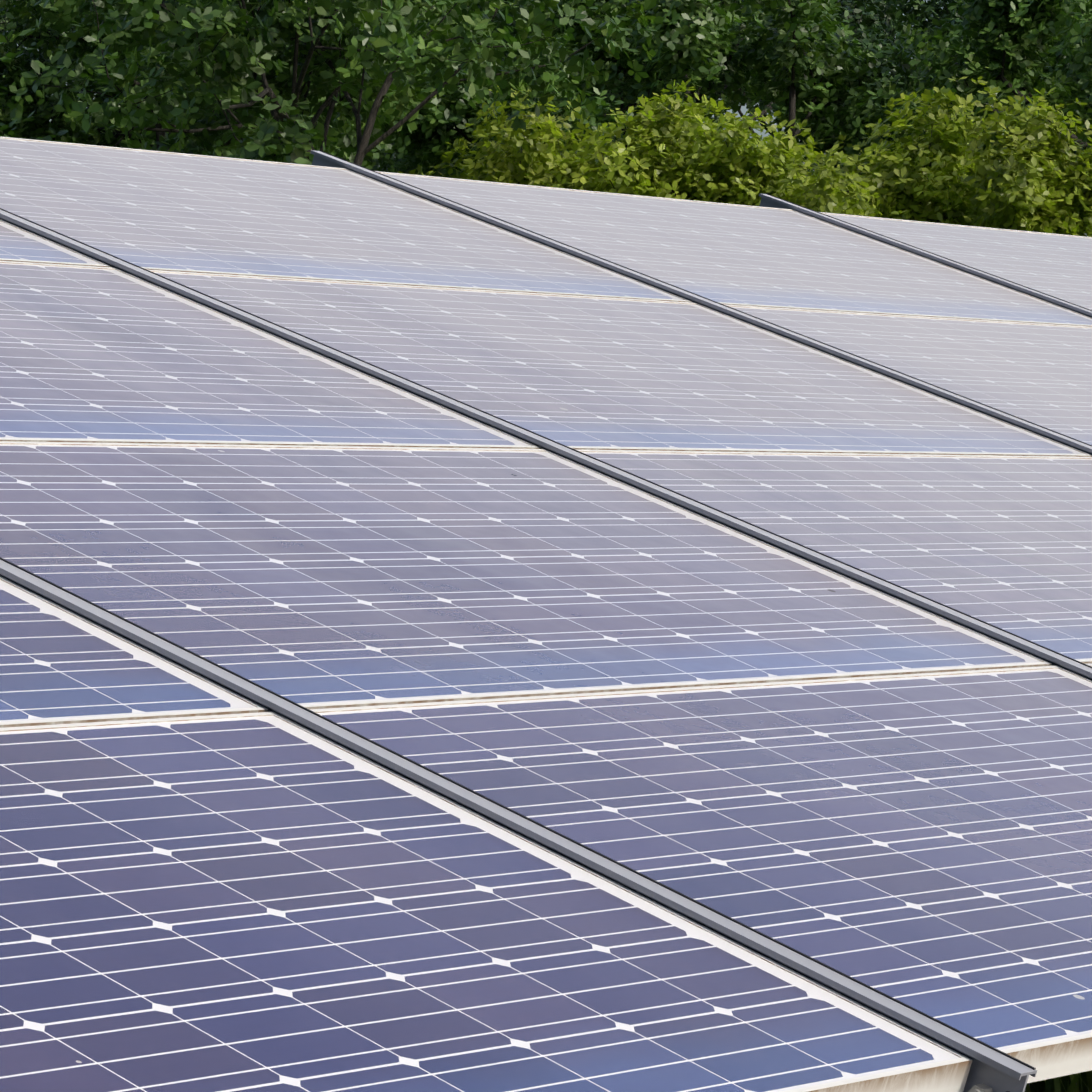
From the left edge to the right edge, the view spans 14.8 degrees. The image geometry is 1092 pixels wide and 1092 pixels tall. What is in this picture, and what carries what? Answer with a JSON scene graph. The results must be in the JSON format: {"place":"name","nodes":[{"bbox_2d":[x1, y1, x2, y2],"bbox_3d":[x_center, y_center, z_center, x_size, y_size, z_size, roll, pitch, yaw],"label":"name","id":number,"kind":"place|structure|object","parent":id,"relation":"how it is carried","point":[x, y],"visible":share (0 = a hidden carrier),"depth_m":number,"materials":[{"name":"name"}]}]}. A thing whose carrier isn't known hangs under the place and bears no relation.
{"place":"outdoors","nodes":[
{"label":"outdoors","id":0,"kind":"place"},
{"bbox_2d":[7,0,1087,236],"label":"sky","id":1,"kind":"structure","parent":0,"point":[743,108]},
{"label":"ground","id":2,"kind":"structure","parent":0,"visible":0},
{"bbox_2d":[0,45,29,135],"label":"oak tree","id":3,"kind":"object","parent":2,"relation":"on","point":[11,67],"visible":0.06,"depth_m":53.26,"materials":[{"name":"green plant"}]},
{"bbox_2d":[2,0,381,166],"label":"oak tree","id":4,"kind":"object","parent":2,"relation":"on","point":[18,48],"depth_m":87.81,"materials":[{"name":"green plant"}]},
{"bbox_2d":[0,0,505,174],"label":"oak tree","id":5,"kind":"object","parent":2,"relation":"on","point":[41,124],"visible":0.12,"depth_m":53.76,"materials":[{"name":"green plant"}]},
{"bbox_2d":[0,0,508,170],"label":"oak tree","id":6,"kind":"object","parent":2,"relation":"on","point":[5,21],"depth_m":68.69,"materials":[{"name":"green plant"}]},
{"bbox_2d":[0,0,663,165],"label":"oak tree","id":7,"kind":"object","parent":2,"relation":"on","point":[216,50],"visible":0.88,"depth_m":34.63,"materials":[{"name":"green plant"}]},
{"bbox_2d":[225,5,634,152],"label":"oak tree","id":8,"kind":"object","parent":2,"relation":"on","point":[507,52],"visible":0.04,"depth_m":85.14,"materials":[{"name":"green plant"}]},
{"bbox_2d":[398,85,656,192],"bbox_3d":[0.177,-1.953,40.185,2.880,4.694,3.849,1,1,39],"label":"bush","id":9,"kind":"object","parent":2,"relation":"on","point":[531,161],"visible":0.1,"depth_m":38.89,"materials":[{"name":"green plant"}]},
{"bbox_2d":[335,0,1090,198],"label":"oak tree","id":10,"kind":"object","parent":2,"relation":"on","point":[715,52],"visible":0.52,"depth_m":51.44,"materials":[{"name":"green plant"}]},
{"bbox_2d":[448,0,983,169],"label":"oak tree","id":11,"kind":"object","parent":2,"relation":"on","point":[858,12],"depth_m":69.27,"materials":[{"name":"green plant"}]},
{"bbox_2d":[541,78,908,216],"bbox_3d":[1.589,-1.988,39.058,3.628,4.804,2.909,0,1,-11],"label":"bush","id":12,"kind":"object","parent":2,"relation":"on","point":[742,168],"visible":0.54,"depth_m":38.62,"materials":[{"name":"green plant"}]},
{"bbox_2d":[704,0,982,175],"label":"oak tree","id":13,"kind":"object","parent":2,"relation":"on","point":[877,22],"visible":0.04,"depth_m":88.47,"materials":[{"name":"green plant"}]},
{"bbox_2d":[812,76,1091,236],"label":"bush","id":14,"kind":"object","parent":2,"relation":"on","point":[1015,183],"visible":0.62,"depth_m":40.04,"materials":[{"name":"green plant"}]},
{"bbox_2d":[852,0,1091,184],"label":"oak tree","id":15,"kind":"object","parent":2,"relation":"on","point":[1076,52],"visible":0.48,"depth_m":51.68,"materials":[{"name":"green plant"}]},
{"bbox_2d":[871,0,1079,184],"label":"oak tree","id":16,"kind":"object","parent":2,"relation":"on","point":[921,14],"depth_m":73.01,"materials":[{"name":"green plant"}]},
{"bbox_2d":[1024,1070,1091,1091],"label":"grass tufts","id":17,"kind":"object","parent":2,"relation":"on","point":[1080,1082],"depth_m":4.94,"materials":[{"name":"green plant"}]},
{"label":"concrete footings","id":18,"kind":"object","parent":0,"visible":0},
{"bbox_2d":[0,137,1091,1091],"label":"solar array","id":19,"kind":"object","parent":18,"relation":"on","point":[459,635],"visible":1,"depth_m":5.43,"materials":[{"name":"blue"}]}
]}

